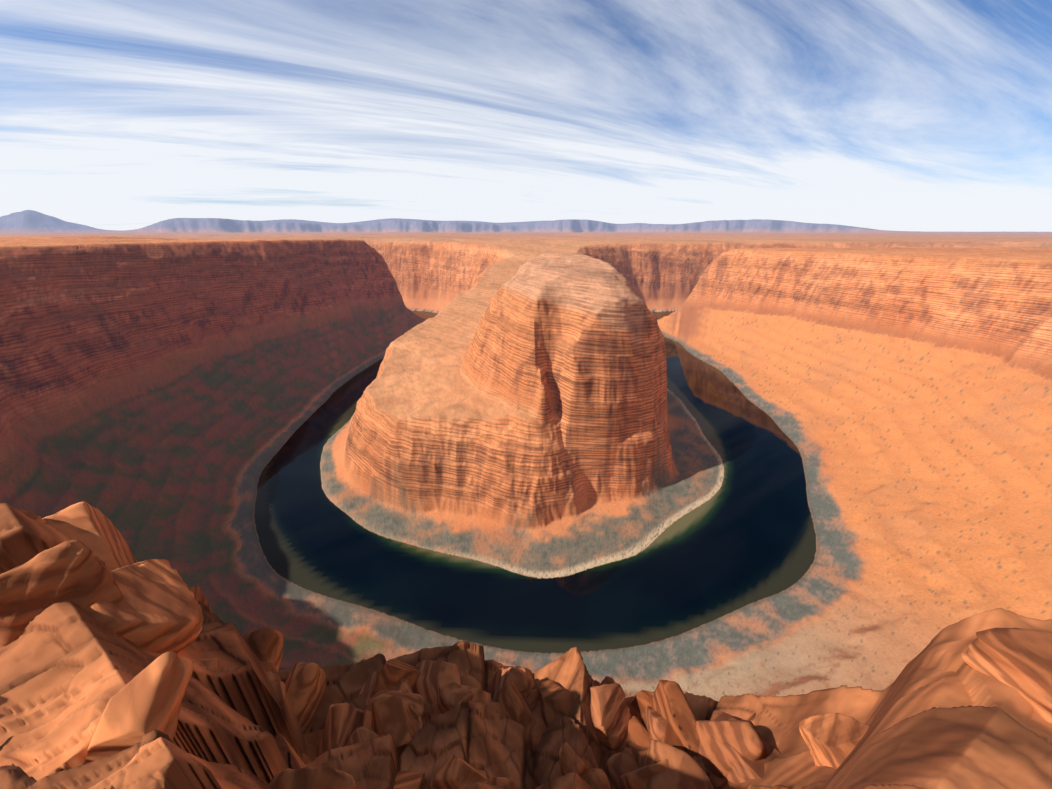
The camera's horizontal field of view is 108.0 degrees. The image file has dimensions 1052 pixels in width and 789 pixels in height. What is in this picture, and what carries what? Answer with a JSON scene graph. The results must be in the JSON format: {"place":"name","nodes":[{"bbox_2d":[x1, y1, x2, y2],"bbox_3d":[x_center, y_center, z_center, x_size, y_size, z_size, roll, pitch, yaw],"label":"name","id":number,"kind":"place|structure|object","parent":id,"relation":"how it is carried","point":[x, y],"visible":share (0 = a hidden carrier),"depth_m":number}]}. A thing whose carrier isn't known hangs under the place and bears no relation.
{"place":"outdoors","nodes":[
{"label":"outdoors","id":0,"kind":"place"},
{"bbox_2d":[0,210,1051,788],"bbox_3d":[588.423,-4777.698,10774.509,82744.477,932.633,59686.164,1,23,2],"label":"terrain","id":1,"kind":"structure","parent":0,"point":[168,388],"depth_m":444.17},
{"bbox_2d":[0,501,1051,788],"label":"foreground rocks","id":2,"kind":"object","parent":1,"relation":"on","point":[96,569],"visible":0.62,"depth_m":8.83},
{"bbox_2d":[0,0,1051,231],"label":"sky","id":3,"kind":"structure","parent":0,"point":[121,115]},
{"bbox_2d":[254,311,815,653],"bbox_3d":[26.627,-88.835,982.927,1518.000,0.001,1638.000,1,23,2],"label":"water","id":4,"kind":"structure","parent":0,"point":[744,535],"depth_m":385.92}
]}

